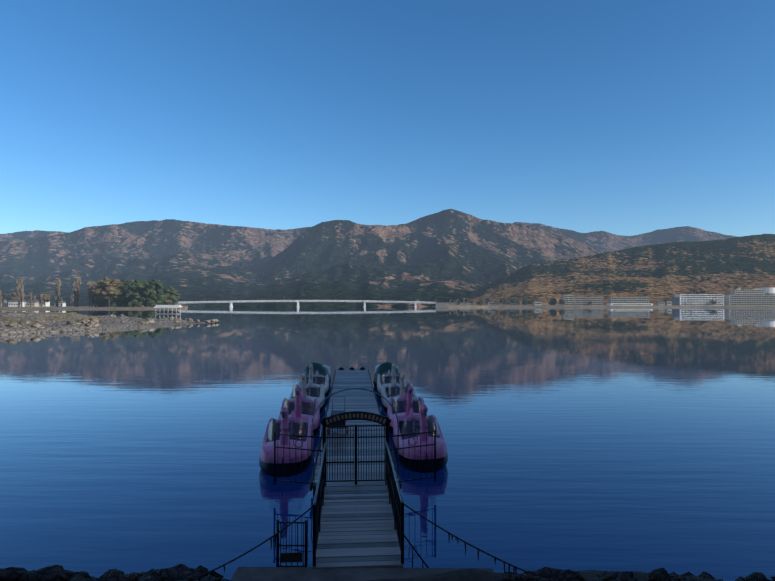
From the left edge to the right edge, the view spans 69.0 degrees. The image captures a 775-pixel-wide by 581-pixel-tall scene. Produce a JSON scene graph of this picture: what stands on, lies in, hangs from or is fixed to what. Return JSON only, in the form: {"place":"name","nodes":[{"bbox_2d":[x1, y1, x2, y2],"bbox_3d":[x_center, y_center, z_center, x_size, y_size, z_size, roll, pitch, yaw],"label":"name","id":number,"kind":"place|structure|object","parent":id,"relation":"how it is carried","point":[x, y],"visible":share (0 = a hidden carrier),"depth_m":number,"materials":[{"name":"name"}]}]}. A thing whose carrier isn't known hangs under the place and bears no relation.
{"place":"outdoors","nodes":[
{"label":"outdoors","id":0,"kind":"place"},
{"bbox_2d":[0,230,67,240],"bbox_3d":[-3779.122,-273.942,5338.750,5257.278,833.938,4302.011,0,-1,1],"label":"mountain terrain","id":1,"kind":"structure","parent":0,"point":[21,235],"depth_m":6180.06,"materials":[{"name":"stone"}]},
{"bbox_2d":[0,306,187,308],"bbox_3d":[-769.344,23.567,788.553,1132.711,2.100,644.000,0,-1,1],"label":"shore ground","id":2,"kind":"structure","parent":0,"point":[106,307],"depth_m":533.52,"materials":[{"name":"brown soil"}]},
{"bbox_2d":[0,299,97,306],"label":"shore houses","id":3,"kind":"structure","parent":2,"relation":"on","point":[34,303],"depth_m":723.63,"materials":[{"name":"grey"}]},
{"bbox_2d":[0,277,179,306],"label":"shore trees","id":4,"kind":"object","parent":2,"relation":"on","point":[107,292],"visible":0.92,"depth_m":618.06,"materials":[{"name":"green plant"}]},
{"bbox_2d":[0,310,216,334],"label":"rocky shore","id":5,"kind":"structure","parent":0,"point":[58,323],"depth_m":97.51,"materials":[{"name":"grey stone"}]},
{"bbox_2d":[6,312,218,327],"bbox_3d":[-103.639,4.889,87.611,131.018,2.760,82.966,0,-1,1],"label":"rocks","id":6,"kind":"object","parent":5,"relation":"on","point":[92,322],"visible":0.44,"depth_m":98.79,"materials":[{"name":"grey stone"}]},
{"bbox_2d":[0,219,308,305],"bbox_3d":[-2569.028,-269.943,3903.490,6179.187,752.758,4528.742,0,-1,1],"label":"mountain terrain","id":7,"kind":"structure","parent":0,"point":[192,261],"depth_m":4212.16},
{"bbox_2d":[328,397,347,433],"bbox_3d":[-1.410,3.588,16.171,0.580,0.955,0.831,0,-1,-4],"label":"chair","id":8,"kind":"object","parent":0,"point":[334,412],"visible":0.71,"depth_m":15.84,"materials":[{"name":"grey"}]},
{"bbox_2d":[0,306,774,580],"bbox_3d":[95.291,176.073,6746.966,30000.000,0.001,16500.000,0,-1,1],"label":"lake water","id":9,"kind":"structure","parent":0,"point":[640,439],"depth_m":17.30,"materials":[{"name":"blue liquid"}]},
{"bbox_2d":[153,305,181,313],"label":"pavilion","id":10,"kind":"structure","parent":9,"relation":"on","point":[168,307],"depth_m":244.38,"materials":[{"name":"grey concrete"}]},
{"bbox_2d":[259,407,313,476],"bbox_3d":[-2.573,3.662,14.629,1.320,1.695,3.049,1,-2,-5],"label":"pedal boat","id":11,"kind":"object","parent":9,"relation":"on","point":[291,425],"visible":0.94,"depth_m":13.49,"materials":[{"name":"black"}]},
{"bbox_2d":[278,387,319,438],"bbox_3d":[-2.789,3.746,17.910,1.320,1.695,3.049,1,-2,-6],"label":"pedal boat","id":12,"kind":"object","parent":9,"relation":"on","point":[301,406],"visible":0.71,"depth_m":17.33,"materials":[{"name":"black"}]},
{"bbox_2d":[142,300,465,306],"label":"road bridge","id":13,"kind":"structure","parent":9,"relation":"on","point":[364,301],"depth_m":1119.46,"materials":[{"name":"concrete"}]},
{"bbox_2d":[289,374,325,414],"bbox_3d":[-3.030,3.839,21.226,1.320,1.679,3.049,-1,-1,-2],"label":"pedal boat","id":14,"kind":"object","parent":9,"relation":"on","point":[310,390],"visible":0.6,"depth_m":20.79,"materials":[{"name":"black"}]},
{"bbox_2d":[298,364,328,397],"bbox_3d":[-3.210,3.922,24.512,1.320,1.678,3.049,1,-1,-1],"label":"pedal boat","id":15,"kind":"object","parent":9,"relation":"on","point":[317,379],"visible":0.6,"depth_m":24.09,"materials":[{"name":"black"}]},
{"bbox_2d":[304,363,330,385],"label":"pedal boat","id":16,"kind":"object","parent":9,"relation":"on","point":[323,370],"visible":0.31,"depth_m":26.71,"materials":[{"name":"teal"}]},
{"bbox_2d":[310,367,402,568],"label":"pier deck","id":17,"kind":"structure","parent":9,"relation":"in","point":[357,525],"depth_m":10.69,"materials":[{"name":"grey wood"}]},
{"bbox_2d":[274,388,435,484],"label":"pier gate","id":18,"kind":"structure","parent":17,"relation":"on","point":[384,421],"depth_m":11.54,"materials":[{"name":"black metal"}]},
{"bbox_2d":[313,442,428,567],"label":"handrails","id":19,"kind":"object","parent":17,"relation":"on","point":[396,501],"visible":0.98,"depth_m":8.98,"materials":[{"name":"black metal"}]},
{"bbox_2d":[373,362,398,388],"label":"pedal boat","id":20,"kind":"object","parent":9,"relation":"on","point":[382,369],"visible":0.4,"depth_m":26.87,"materials":[{"name":"teal"}]},
{"bbox_2d":[376,364,405,399],"bbox_3d":[0.184,3.928,24.719,1.320,1.679,3.049,0,-1,-4],"label":"pedal boat","id":21,"kind":"object","parent":9,"relation":"on","point":[387,379],"visible":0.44,"depth_m":24.23,"materials":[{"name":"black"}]},
{"bbox_2d":[381,373,416,414],"bbox_3d":[0.434,3.843,21.401,1.320,1.678,3.049,-1,-1,-6],"label":"pedal boat","id":22,"kind":"object","parent":9,"relation":"on","point":[395,390],"visible":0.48,"depth_m":20.93,"materials":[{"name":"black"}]},
{"bbox_2d":[387,386,427,435],"bbox_3d":[0.637,3.753,18.183,1.320,1.695,3.049,1,-1,-1],"label":"pedal boat","id":23,"kind":"object","parent":9,"relation":"on","point":[404,404],"visible":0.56,"depth_m":17.65,"materials":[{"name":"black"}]},
{"bbox_2d":[392,405,447,472],"bbox_3d":[0.814,3.671,14.970,1.320,1.695,3.049,-1,-1,-5],"label":"pedal boat","id":24,"kind":"object","parent":9,"relation":"on","point":[409,458],"visible":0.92,"depth_m":13.83,"materials":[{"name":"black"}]},
{"bbox_2d":[0,0,774,236],"label":"sky","id":25,"kind":"structure","parent":0,"point":[617,117],"materials":[{"name":"blue"}]},
{"bbox_2d":[198,209,599,306],"bbox_3d":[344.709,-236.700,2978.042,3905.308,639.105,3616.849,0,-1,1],"label":"mountain terrain","id":26,"kind":"structure","parent":0,"point":[446,256],"depth_m":3101.76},
{"bbox_2d":[368,568,722,580],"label":"shore bank","id":27,"kind":"structure","parent":0,"point":[472,574],"depth_m":7.44,"materials":[{"name":"grey stone"}]},
{"bbox_2d":[230,567,493,580],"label":"landing slab","id":28,"kind":"structure","parent":27,"relation":"on","point":[296,574],"depth_m":7.72,"materials":[{"name":"concrete"}]},
{"bbox_2d":[276,519,307,566],"bbox_3d":[-1.350,3.614,7.951,0.442,0.750,0.058,0,-1,2],"label":"shallows fence panel","id":29,"kind":"object","parent":28,"relation":"on","point":[286,557],"visible":0.85,"depth_m":7.95,"materials":[{"name":"black paint"}]},
{"bbox_2d":[197,504,550,580],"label":"mooring ropes","id":30,"kind":"object","parent":27,"relation":"on","point":[515,568],"visible":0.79,"depth_m":7.66,"materials":[{"name":"black fabric"}]},
{"bbox_2d":[0,564,774,580],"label":"shore rock","id":31,"kind":"object","parent":27,"relation":"on","point":[180,572],"visible":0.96,"depth_m":7.25,"materials":[{"name":"grey stone"}]},
{"bbox_2d":[434,234,774,306],"bbox_3d":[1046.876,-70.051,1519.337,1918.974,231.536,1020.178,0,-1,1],"label":"hill","id":32,"kind":"structure","parent":0,"point":[661,272],"depth_m":1473.92,"materials":[{"name":"brown plant"}]},
{"bbox_2d":[447,305,774,306],"bbox_3d":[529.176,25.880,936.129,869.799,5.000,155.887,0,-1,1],"label":"shore ground","id":33,"kind":"structure","parent":0,"point":[611,305],"depth_m":919.78,"materials":[{"name":"brown concrete"}]},
{"bbox_2d":[449,297,716,304],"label":"shore trees","id":34,"kind":"object","parent":33,"relation":"on","point":[524,301],"visible":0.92,"depth_m":969.71,"materials":[{"name":"brown plant"}]},
{"bbox_2d":[466,287,774,304],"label":"buildings","id":35,"kind":"structure","parent":33,"relation":"on","point":[759,296],"depth_m":953.98,"materials":[{"name":"grey"}]},
{"bbox_2d":[514,222,736,252],"bbox_3d":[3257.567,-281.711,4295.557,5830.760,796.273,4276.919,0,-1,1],"label":"mountain terrain","id":36,"kind":"structure","parent":0,"point":[601,241],"depth_m":5076.28,"materials":[{"name":"brown stone"}]}
]}

